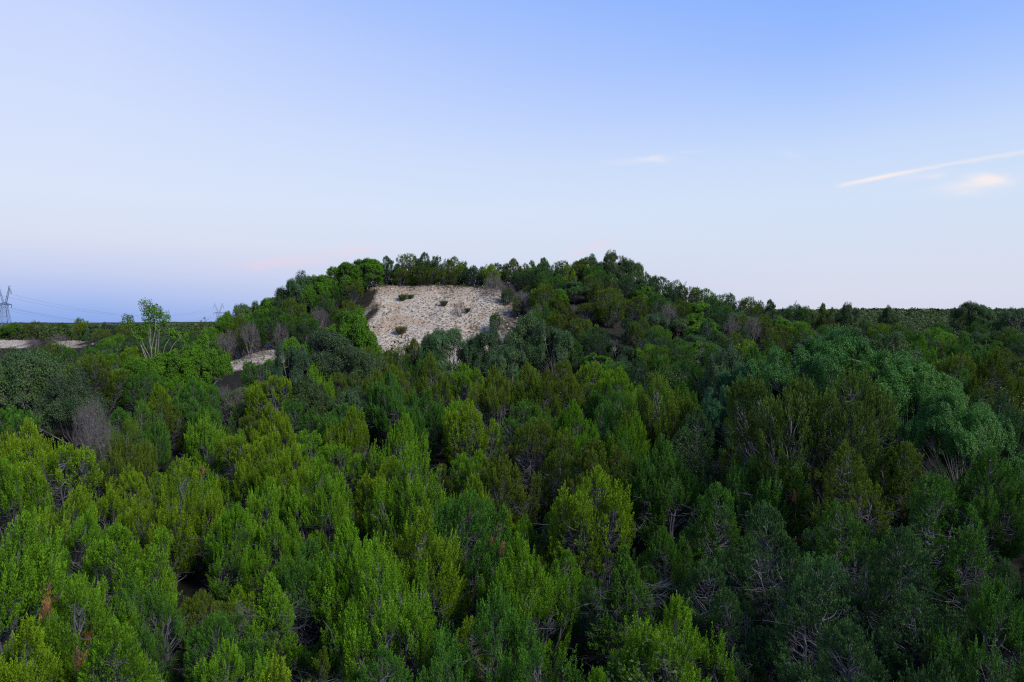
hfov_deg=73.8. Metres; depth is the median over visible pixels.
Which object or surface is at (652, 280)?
cedar tree
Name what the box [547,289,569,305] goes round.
leafy tree
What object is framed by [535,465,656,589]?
cedar tree
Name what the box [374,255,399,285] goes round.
cedar tree
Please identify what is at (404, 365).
cedar tree
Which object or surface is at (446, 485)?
cedar tree
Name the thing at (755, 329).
bare shrub
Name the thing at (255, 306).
leafy tree
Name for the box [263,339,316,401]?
live oak tree
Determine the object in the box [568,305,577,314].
bare shrub
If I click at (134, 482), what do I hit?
cedar tree
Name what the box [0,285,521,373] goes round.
limestone rubble
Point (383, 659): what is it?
cedar tree
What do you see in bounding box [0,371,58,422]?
cedar tree
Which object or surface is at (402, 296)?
grass clump
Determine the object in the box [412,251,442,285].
cedar tree
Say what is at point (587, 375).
cedar tree
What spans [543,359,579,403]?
cedar tree
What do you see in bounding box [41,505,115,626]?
cedar tree
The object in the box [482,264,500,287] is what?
cedar tree
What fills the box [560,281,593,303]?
live oak tree
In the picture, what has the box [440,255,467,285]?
cedar tree
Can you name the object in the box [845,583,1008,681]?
cedar tree
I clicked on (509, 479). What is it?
cedar tree
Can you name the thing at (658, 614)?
cedar tree
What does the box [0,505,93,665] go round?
cedar tree
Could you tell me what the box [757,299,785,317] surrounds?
cedar tree
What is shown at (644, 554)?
cedar tree
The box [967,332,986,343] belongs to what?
cedar tree
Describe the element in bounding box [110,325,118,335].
live oak tree
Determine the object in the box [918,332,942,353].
cedar tree
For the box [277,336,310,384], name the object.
leafy tree
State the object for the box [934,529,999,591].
cedar tree
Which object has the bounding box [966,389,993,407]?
cedar tree
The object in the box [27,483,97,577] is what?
cedar tree
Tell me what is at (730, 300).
cedar tree
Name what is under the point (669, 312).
bare shrub
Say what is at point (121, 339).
cedar tree
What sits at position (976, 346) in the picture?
live oak tree
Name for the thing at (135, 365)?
leafy tree
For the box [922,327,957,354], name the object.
cedar tree
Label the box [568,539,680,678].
cedar tree
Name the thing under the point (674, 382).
cedar tree
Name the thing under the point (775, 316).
live oak tree
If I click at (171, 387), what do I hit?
cedar tree
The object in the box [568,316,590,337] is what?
cedar tree
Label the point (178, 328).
live oak tree
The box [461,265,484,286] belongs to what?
cedar tree
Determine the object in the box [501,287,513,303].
cedar tree
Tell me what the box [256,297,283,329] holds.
leafy tree
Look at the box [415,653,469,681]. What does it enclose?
cedar tree
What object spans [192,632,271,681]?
cedar tree
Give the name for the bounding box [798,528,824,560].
cedar tree
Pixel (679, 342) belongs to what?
cedar tree
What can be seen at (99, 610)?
cedar tree
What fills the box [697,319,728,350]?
cedar tree
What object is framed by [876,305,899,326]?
live oak tree
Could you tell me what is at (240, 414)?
live oak tree
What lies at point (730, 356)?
live oak tree
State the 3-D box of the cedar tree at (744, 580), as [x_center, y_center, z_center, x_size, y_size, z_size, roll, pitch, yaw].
[9.903,9.177,26.606,5.172,6.163,4.604,-7,0,-8]
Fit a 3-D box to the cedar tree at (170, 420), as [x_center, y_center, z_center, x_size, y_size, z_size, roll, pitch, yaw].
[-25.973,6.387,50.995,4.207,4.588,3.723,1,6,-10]
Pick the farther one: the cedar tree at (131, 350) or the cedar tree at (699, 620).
the cedar tree at (131, 350)
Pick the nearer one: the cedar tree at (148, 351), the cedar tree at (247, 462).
the cedar tree at (247, 462)
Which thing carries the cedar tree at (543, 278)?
on the hill ground
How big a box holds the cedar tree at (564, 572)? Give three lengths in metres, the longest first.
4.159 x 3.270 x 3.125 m
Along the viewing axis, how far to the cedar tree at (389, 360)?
64.69 m
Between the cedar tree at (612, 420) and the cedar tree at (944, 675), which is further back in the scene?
the cedar tree at (612, 420)
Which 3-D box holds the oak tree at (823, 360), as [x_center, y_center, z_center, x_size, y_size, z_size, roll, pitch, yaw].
[19.546,3.431,41.964,11.569,9.041,10.771,1,2,19]
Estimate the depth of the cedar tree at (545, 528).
36.51 m
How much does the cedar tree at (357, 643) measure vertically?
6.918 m
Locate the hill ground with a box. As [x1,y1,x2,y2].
[0,286,1023,681]
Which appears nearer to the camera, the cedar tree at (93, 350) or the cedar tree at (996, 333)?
the cedar tree at (93, 350)
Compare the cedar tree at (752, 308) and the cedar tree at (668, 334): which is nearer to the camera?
the cedar tree at (668, 334)
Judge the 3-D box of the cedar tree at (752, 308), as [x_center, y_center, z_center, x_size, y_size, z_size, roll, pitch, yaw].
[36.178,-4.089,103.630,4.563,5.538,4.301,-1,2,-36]
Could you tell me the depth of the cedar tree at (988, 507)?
29.00 m
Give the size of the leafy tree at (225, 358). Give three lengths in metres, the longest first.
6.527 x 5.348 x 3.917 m
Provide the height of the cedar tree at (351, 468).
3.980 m
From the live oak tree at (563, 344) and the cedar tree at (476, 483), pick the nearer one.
the cedar tree at (476, 483)
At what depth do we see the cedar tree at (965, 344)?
61.71 m
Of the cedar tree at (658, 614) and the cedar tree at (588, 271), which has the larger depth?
the cedar tree at (588, 271)
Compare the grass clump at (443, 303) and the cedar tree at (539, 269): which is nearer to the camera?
the grass clump at (443, 303)
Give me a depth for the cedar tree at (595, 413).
49.88 m
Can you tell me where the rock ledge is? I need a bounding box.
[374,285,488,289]
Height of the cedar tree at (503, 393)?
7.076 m
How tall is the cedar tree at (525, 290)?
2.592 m
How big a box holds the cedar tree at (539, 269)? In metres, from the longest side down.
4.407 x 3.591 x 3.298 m
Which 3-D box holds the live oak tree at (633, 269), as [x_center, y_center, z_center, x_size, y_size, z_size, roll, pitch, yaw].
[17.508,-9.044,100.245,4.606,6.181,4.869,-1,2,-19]
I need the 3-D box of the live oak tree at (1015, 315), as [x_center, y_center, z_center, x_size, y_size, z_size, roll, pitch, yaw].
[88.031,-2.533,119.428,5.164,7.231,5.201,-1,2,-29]
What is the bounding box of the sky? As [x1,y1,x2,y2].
[0,0,1023,322]
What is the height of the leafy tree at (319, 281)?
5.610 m
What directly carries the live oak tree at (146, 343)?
on the hill ground
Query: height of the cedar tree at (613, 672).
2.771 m
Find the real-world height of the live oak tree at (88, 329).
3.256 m
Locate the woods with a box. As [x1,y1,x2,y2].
[0,263,1023,681]
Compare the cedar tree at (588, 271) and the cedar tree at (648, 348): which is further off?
the cedar tree at (588, 271)
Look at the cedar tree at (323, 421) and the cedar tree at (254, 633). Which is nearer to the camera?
the cedar tree at (254, 633)
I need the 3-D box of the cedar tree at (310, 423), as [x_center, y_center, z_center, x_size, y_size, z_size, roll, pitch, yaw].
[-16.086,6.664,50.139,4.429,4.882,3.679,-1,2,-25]
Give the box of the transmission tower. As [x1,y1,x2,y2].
[0,287,11,327]
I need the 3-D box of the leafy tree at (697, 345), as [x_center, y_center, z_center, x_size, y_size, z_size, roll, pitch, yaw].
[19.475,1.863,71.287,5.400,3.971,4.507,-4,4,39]
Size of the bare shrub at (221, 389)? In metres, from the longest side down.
4.167 x 2.571 x 2.467 m
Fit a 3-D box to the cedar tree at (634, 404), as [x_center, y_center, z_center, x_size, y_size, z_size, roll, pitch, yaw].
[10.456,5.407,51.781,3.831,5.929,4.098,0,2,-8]
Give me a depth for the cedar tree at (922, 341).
72.50 m
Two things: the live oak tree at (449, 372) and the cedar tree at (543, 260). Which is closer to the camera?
the live oak tree at (449, 372)
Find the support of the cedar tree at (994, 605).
on the hill ground
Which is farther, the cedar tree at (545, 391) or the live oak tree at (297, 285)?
the live oak tree at (297, 285)
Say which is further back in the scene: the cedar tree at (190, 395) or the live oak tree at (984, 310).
the live oak tree at (984, 310)
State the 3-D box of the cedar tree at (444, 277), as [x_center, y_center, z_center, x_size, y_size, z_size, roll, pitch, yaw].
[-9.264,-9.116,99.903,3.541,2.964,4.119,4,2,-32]
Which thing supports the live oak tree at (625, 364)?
on the hill ground
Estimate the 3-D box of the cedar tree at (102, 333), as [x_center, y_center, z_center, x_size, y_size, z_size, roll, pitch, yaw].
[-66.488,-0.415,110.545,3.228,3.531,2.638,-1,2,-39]
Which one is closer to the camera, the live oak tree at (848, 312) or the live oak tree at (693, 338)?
the live oak tree at (693, 338)
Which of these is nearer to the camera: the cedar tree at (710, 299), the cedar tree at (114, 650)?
the cedar tree at (114, 650)
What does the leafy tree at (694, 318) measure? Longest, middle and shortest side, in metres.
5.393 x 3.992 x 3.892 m
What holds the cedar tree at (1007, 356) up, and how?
on the hill ground
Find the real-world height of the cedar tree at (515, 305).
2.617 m
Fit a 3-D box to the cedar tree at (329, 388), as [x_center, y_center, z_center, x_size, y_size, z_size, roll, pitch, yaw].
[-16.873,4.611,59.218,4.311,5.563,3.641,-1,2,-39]
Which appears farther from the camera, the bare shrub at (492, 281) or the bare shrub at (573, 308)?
the bare shrub at (492, 281)
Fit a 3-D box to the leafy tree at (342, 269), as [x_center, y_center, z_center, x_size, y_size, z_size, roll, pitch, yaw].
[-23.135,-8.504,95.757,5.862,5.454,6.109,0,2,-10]
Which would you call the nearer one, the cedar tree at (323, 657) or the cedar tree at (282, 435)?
the cedar tree at (323, 657)
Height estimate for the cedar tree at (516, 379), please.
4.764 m
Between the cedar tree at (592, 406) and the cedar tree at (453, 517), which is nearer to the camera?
the cedar tree at (453, 517)
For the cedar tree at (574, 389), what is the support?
on the hill ground
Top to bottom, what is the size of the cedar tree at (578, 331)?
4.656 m
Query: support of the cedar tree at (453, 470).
on the hill ground
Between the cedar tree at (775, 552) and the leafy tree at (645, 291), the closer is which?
the cedar tree at (775, 552)
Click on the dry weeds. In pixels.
(466, 286)
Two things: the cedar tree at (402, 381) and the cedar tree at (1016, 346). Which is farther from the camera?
the cedar tree at (1016, 346)
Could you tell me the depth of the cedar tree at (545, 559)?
32.63 m
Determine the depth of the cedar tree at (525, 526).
35.46 m
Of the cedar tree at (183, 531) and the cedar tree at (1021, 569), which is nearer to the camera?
the cedar tree at (1021, 569)
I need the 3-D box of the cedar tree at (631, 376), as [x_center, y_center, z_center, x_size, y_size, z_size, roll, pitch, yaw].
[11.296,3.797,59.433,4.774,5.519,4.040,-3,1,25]
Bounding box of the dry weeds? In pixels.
[233,284,522,370]
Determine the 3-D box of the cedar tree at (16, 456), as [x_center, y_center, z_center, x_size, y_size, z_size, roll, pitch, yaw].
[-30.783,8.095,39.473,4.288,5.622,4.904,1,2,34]
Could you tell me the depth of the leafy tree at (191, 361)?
62.66 m
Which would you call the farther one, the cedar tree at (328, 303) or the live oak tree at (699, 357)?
the cedar tree at (328, 303)
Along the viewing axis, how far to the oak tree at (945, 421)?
32.62 m
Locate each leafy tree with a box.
[0,322,28,338]
[97,336,119,347]
[112,357,169,403]
[150,348,201,384]
[160,343,225,394]
[191,334,233,384]
[213,311,240,345]
[243,301,268,337]
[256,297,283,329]
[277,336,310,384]
[295,283,321,315]
[302,274,336,305]
[304,324,341,375]
[326,262,366,298]
[334,304,372,372]
[347,257,384,289]
[351,326,382,355]
[517,267,536,287]
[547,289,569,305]
[575,352,613,377]
[626,283,657,309]
[679,340,720,366]
[680,303,710,325]
[682,321,726,341]
[685,312,720,328]
[696,300,712,314]
[762,317,793,333]
[929,328,951,342]
[972,337,1002,352]
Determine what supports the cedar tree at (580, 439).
on the hill ground
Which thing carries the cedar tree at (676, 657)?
on the hill ground
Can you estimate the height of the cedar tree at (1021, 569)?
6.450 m
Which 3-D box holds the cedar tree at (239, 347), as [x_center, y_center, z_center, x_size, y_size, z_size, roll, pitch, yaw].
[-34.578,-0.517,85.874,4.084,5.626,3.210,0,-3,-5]
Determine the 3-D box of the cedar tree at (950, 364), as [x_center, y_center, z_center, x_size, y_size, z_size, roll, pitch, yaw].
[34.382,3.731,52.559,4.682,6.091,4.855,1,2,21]
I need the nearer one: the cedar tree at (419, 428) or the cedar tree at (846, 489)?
the cedar tree at (846, 489)
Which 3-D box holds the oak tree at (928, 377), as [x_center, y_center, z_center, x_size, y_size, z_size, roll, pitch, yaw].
[22.451,4.353,39.213,7.845,8.085,8.222,0,2,14]
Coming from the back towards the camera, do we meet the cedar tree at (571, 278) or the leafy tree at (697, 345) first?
the cedar tree at (571, 278)
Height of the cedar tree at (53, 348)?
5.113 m
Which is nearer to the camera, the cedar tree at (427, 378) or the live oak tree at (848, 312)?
the cedar tree at (427, 378)
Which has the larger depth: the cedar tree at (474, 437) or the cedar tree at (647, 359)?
the cedar tree at (647, 359)
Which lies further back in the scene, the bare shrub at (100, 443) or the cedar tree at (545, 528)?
the bare shrub at (100, 443)
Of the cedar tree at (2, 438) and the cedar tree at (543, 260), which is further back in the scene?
the cedar tree at (543, 260)
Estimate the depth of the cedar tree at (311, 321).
85.20 m
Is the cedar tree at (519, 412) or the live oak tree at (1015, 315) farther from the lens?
the live oak tree at (1015, 315)
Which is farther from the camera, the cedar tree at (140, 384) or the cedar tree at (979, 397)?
the cedar tree at (140, 384)
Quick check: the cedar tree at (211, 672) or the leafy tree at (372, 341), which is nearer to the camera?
the cedar tree at (211, 672)
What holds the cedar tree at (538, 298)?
on the hill ground
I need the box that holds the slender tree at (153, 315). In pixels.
[120,299,188,358]
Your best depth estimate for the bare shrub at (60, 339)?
109.87 m
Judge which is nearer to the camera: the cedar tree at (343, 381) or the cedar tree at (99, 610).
the cedar tree at (99, 610)
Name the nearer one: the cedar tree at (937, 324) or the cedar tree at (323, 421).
the cedar tree at (323, 421)
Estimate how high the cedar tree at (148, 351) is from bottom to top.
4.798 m
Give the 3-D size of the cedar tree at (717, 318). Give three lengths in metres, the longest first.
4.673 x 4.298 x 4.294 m
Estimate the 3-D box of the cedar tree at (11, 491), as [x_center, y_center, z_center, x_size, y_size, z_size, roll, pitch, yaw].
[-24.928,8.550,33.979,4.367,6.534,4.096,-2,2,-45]
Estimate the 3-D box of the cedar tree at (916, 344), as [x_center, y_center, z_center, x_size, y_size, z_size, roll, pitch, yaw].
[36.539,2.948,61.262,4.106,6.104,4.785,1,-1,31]
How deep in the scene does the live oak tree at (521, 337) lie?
71.19 m
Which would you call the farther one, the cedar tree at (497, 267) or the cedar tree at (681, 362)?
the cedar tree at (497, 267)
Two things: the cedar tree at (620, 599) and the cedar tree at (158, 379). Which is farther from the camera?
the cedar tree at (158, 379)
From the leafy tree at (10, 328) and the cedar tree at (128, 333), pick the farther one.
the leafy tree at (10, 328)
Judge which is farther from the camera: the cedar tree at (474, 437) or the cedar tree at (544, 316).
the cedar tree at (544, 316)
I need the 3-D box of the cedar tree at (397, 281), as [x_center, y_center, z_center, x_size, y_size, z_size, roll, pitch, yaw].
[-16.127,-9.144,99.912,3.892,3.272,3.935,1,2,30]
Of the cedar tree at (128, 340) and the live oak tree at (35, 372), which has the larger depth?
the cedar tree at (128, 340)
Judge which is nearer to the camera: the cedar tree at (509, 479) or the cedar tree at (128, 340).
the cedar tree at (509, 479)
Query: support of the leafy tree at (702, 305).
on the hill ground
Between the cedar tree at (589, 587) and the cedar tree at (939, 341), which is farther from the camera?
the cedar tree at (939, 341)
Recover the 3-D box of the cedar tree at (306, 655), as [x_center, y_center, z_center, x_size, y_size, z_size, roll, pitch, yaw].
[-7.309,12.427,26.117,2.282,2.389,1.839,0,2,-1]
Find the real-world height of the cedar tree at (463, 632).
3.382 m
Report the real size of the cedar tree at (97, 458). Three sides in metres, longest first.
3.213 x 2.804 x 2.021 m
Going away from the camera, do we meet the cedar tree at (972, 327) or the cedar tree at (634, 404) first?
the cedar tree at (634, 404)
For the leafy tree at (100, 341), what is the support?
on the hill ground
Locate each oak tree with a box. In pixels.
[0,345,74,432]
[0,349,12,404]
[33,364,108,449]
[80,324,98,340]
[93,322,118,334]
[95,348,117,359]
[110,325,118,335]
[122,322,146,336]
[127,339,160,354]
[150,337,190,356]
[164,326,197,338]
[214,385,261,429]
[225,303,256,341]
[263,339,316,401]
[270,285,308,318]
[277,269,318,312]
[280,373,339,427]
[297,327,360,386]
[327,386,371,438]
[339,347,388,386]
[416,333,447,374]
[419,326,477,376]
[444,368,478,395]
[451,349,487,377]
[464,321,510,379]
[485,345,535,402]
[504,311,554,365]
[526,319,577,379]
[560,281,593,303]
[571,253,597,275]
[596,250,626,281]
[597,361,637,381]
[598,341,636,363]
[616,259,647,285]
[637,312,671,333]
[663,316,689,338]
[675,333,709,351]
[693,346,744,374]
[697,360,787,455]
[698,337,741,402]
[725,311,754,329]
[731,323,926,439]
[754,311,785,327]
[792,335,814,352]
[794,327,823,343]
[828,346,973,455]
[833,302,860,328]
[864,329,924,364]
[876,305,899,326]
[882,388,1023,513]
[906,323,922,332]
[948,300,988,331]
[966,304,1003,332]
[967,344,990,355]
[971,332,997,340]
[997,307,1023,333]
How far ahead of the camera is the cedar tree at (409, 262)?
101.70 m
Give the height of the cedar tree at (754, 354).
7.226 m
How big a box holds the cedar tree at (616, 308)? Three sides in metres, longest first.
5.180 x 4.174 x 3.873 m
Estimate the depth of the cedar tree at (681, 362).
65.52 m
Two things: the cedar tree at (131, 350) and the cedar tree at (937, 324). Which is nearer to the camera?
the cedar tree at (131, 350)
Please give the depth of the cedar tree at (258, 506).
35.25 m
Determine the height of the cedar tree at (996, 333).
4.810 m
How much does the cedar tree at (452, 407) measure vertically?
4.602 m
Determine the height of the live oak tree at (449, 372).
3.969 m
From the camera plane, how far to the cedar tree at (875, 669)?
19.72 m
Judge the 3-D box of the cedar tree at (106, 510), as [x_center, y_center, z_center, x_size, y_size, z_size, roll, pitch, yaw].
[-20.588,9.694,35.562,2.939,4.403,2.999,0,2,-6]
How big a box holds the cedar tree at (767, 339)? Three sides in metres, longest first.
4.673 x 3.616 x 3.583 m
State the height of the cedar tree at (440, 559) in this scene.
6.837 m
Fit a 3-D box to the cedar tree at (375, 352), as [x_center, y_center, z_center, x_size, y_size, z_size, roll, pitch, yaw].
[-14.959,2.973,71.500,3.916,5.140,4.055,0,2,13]
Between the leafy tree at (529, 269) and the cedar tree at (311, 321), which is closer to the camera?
the cedar tree at (311, 321)
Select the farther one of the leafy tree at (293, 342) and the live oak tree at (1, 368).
the leafy tree at (293, 342)
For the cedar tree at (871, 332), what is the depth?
96.16 m
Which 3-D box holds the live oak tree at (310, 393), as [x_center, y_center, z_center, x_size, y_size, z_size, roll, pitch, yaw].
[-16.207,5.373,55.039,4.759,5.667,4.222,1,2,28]
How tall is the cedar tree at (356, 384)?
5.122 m
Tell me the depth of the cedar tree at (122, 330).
110.79 m
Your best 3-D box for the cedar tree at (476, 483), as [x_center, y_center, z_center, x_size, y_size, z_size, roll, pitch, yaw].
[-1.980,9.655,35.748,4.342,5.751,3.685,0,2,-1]
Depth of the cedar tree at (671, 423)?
46.13 m
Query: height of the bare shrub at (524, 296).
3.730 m
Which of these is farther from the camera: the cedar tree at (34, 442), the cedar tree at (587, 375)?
the cedar tree at (587, 375)
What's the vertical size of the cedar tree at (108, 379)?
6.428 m
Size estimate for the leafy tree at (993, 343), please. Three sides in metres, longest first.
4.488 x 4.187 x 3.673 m
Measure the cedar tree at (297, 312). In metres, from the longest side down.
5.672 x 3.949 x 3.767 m
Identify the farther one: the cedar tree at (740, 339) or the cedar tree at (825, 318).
the cedar tree at (825, 318)
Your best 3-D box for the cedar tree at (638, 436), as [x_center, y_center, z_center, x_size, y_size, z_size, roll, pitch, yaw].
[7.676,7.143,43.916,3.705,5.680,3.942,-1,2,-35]
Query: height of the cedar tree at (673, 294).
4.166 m
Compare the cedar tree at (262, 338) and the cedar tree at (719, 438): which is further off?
the cedar tree at (262, 338)
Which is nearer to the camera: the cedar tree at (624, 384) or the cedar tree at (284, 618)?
the cedar tree at (284, 618)
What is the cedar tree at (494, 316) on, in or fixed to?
on the hill ground
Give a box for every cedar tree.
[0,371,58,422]
[0,405,46,448]
[0,417,73,510]
[0,424,33,499]
[0,438,107,536]
[0,448,23,500]
[0,453,55,551]
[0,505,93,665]
[0,543,65,653]
[0,613,92,681]
[12,346,67,376]
[20,571,150,681]
[22,319,45,339]
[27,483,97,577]
[39,341,70,359]
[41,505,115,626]
[49,344,78,366]
[55,322,70,340]
[58,522,188,646]
[64,352,133,421]
[71,317,91,340]
[73,615,166,681]
[75,347,107,374]
[82,443,106,486]
[83,572,187,681]
[90,328,111,345]
[94,340,121,354]
[95,415,160,506]
[95,486,148,558]
[101,406,132,458]
[103,333,127,349]
[105,462,157,526]
[107,348,134,368]
[109,399,174,474]
[112,336,140,356]
[114,322,134,341]
[114,367,166,423]
[115,346,142,364]
[125,327,145,342]
[125,453,228,582]
[127,545,180,612]
[131,371,169,406]
[133,397,187,454]
[137,383,182,440]
[139,345,165,371]
[142,471,180,518]
[154,337,183,365]
[164,376,197,413]
[164,460,192,506]
[164,609,266,681]
[166,376,225,441]
[173,460,240,536]
[177,589,232,656]
[179,408,242,492]
[180,399,236,455]
[183,331,201,344]
[191,501,274,602]
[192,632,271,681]
[197,327,225,351]
[210,426,247,478]
[212,426,271,503]
[214,623,280,681]
[215,584,255,640]
[224,315,254,358]
[225,568,315,680]
[226,434,313,529]
[226,451,256,510]
[236,475,298,563]
[236,510,306,605]
[238,409,272,446]
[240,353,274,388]
[243,369,295,427]
[244,653,309,681]
[246,311,267,351]
[249,399,296,459]
[259,535,352,644]
[261,305,293,346]
[267,398,322,453]
[276,441,315,499]
[278,429,336,496]
[281,298,307,336]
[282,456,361,560]
[288,312,318,343]
[291,638,342,681]
[291,645,344,681]
[294,362,338,424]
[303,517,371,630]
[310,289,336,325]
[311,530,460,681]
[314,402,366,458]
[317,443,368,502]
[322,404,374,482]
[323,280,344,308]
[325,600,373,680]
[331,299,358,331]
[331,371,349,398]
[335,372,368,424]
[341,278,363,302]
[345,643,413,681]
[347,455,431,542]
[362,346,384,365]
[362,366,400,437]
[362,439,448,562]
[363,504,473,658]
[364,368,425,448]
[366,412,438,496]
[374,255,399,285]
[378,363,412,406]
[380,356,406,386]
[382,349,403,363]
[383,346,418,389]
[391,269,414,285]
[392,401,437,475]
[392,530,429,604]
[394,253,426,286]
[397,388,448,464]
[404,337,420,366]
[406,357,432,396]
[409,351,453,421]
[411,265,441,285]
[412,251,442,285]
[414,581,541,681]
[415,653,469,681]
[421,488,526,630]
[426,463,452,498]
[437,269,458,285]
[438,398,504,471]
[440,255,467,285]
[440,362,484,407]
[441,398,483,453]
[447,452,476,496]
[450,472,515,572]
[453,448,499,503]
[453,615,505,681]
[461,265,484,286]
[466,361,515,443]
[470,447,545,533]
[475,377,510,422]
[475,530,579,679]
[479,263,504,287]
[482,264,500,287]
[487,634,584,681]
[489,312,502,329]
[496,398,558,467]
[501,258,529,288]
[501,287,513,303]
[503,360,543,427]
[508,412,573,494]
[508,513,546,571]
[509,372,534,413]
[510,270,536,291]
[512,296,524,314]
[518,310,545,337]
[521,285,531,302]
[524,544,554,588]
[525,376,564,436]
[528,257,558,276]
[528,283,555,314]
[529,445,584,526]
[531,263,553,290]
[532,547,591,639]
[534,512,564,559]
[535,270,562,297]
[535,300,554,324]
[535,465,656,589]
[541,309,573,342]
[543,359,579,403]
[548,292,573,324]
[550,369,593,428]
[551,398,600,477]
[552,260,578,280]
[555,436,638,556]
[558,591,600,665]
[562,264,576,292]
[563,341,584,378]
[563,576,615,629]
[567,259,593,281]
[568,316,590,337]
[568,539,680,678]
[572,360,616,414]
[573,319,598,356]
[574,300,609,324]
[574,664,609,681]
[578,262,603,281]
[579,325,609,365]
[583,275,603,302]
[585,270,616,292]
[585,381,625,433]
[591,399,634,432]
[594,287,625,327]
[594,385,652,469]
[599,366,642,410]
[600,646,633,681]
[602,361,627,386]
[602,409,656,471]
[606,279,622,298]
[607,590,738,681]
[608,431,656,477]
[611,274,638,300]
[617,368,696,457]
[618,353,661,398]
[620,318,643,344]
[621,295,651,322]
[623,373,672,432]
[626,315,658,348]
[626,431,720,558]
[628,271,660,302]
[629,522,698,625]
[631,594,663,643]
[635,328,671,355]
[636,343,655,367]
[636,540,674,592]
[640,345,671,380]
[642,292,671,315]
[642,345,674,384]
[648,276,681,304]
[648,372,687,404]
[653,325,672,349]
[660,336,695,370]
[660,381,701,436]
[664,299,693,324]
[665,288,685,311]
[665,363,689,387]
[667,406,730,489]
[670,354,692,379]
[670,556,757,681]
[675,281,701,302]
[680,364,693,383]
[683,480,754,593]
[683,586,778,681]
[687,341,719,423]
[692,464,720,507]
[693,410,734,461]
[695,288,721,314]
[697,307,727,332]
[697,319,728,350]
[706,500,841,648]
[713,300,731,322]
[714,292,743,312]
[714,399,804,504]
[715,351,829,548]
[719,429,811,549]
[721,332,744,349]
[728,326,752,350]
[732,535,783,593]
[734,314,756,337]
[734,339,759,365]
[739,296,765,319]
[739,343,790,420]
[744,340,790,381]
[750,314,773,343]
[754,550,903,681]
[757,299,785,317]
[758,329,785,358]
[765,324,792,352]
[777,616,891,681]
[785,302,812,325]
[785,320,815,353]
[794,366,900,517]
[795,499,889,613]
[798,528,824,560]
[801,439,898,567]
[811,302,834,331]
[815,324,836,335]
[832,436,907,501]
[833,523,969,681]
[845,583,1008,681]
[852,318,873,337]
[858,469,998,628]
[867,323,889,339]
[872,440,947,546]
[882,326,910,349]
[888,322,914,335]
[904,571,1023,681]
[905,330,921,349]
[906,649,959,681]
[909,335,936,361]
[911,340,941,368]
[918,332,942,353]
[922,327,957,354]
[930,322,951,334]
[932,350,995,384]
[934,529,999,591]
[935,441,1023,574]
[937,337,976,371]
[938,388,1023,504]
[940,330,994,391]
[954,365,973,405]
[954,555,1023,681]
[959,346,1023,416]
[963,321,990,334]
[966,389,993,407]
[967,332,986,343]
[977,347,1016,375]
[989,326,1017,340]
[994,328,1021,353]
[1003,333,1023,360]
[1007,368,1023,407]
[1008,356,1023,380]
[1016,554,1023,586]
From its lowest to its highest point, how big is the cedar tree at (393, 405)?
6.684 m
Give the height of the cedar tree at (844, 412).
8.252 m
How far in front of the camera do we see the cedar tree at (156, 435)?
46.78 m
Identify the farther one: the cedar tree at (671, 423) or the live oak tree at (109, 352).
the live oak tree at (109, 352)
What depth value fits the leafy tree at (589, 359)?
67.99 m
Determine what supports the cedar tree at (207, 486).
on the hill ground
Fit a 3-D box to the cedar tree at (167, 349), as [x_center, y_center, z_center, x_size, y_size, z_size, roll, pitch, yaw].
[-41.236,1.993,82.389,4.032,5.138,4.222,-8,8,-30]
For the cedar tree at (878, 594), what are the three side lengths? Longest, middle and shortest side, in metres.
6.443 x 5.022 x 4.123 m
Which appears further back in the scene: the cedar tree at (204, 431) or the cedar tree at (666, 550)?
the cedar tree at (204, 431)
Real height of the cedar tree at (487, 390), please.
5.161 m
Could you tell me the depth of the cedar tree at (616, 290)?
91.78 m
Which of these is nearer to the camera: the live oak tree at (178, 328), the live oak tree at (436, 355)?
the live oak tree at (436, 355)
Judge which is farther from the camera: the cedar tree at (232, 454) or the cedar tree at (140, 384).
the cedar tree at (140, 384)
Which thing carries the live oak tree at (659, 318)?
on the hill ground
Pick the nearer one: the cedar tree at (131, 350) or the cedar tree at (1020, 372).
the cedar tree at (1020, 372)
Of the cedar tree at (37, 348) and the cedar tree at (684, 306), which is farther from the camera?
the cedar tree at (684, 306)
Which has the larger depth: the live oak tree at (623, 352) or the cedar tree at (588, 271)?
the cedar tree at (588, 271)
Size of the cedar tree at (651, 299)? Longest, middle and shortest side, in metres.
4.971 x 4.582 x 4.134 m
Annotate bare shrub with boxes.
[19,337,41,350]
[46,333,71,347]
[70,396,112,466]
[75,416,117,491]
[215,331,237,359]
[216,385,234,425]
[220,384,246,434]
[240,320,261,358]
[272,322,288,345]
[311,306,329,328]
[453,301,464,317]
[483,273,504,298]
[493,282,514,303]
[510,290,531,314]
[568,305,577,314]
[657,301,677,324]
[724,313,740,338]
[744,316,762,343]
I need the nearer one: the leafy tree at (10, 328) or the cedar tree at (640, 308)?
the cedar tree at (640, 308)
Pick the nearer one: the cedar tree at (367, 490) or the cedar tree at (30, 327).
the cedar tree at (367, 490)
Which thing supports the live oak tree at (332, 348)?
on the hill ground
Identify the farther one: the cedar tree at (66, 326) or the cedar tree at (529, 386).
the cedar tree at (66, 326)
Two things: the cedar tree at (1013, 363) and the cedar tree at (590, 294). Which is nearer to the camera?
the cedar tree at (1013, 363)
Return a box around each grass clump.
[394,325,407,333]
[398,294,407,299]
[440,300,447,305]
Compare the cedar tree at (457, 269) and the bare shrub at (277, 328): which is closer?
the bare shrub at (277, 328)
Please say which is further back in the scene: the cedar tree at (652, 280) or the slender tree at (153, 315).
the cedar tree at (652, 280)
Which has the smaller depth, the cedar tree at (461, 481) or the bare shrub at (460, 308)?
the cedar tree at (461, 481)
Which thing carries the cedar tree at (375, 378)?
on the hill ground

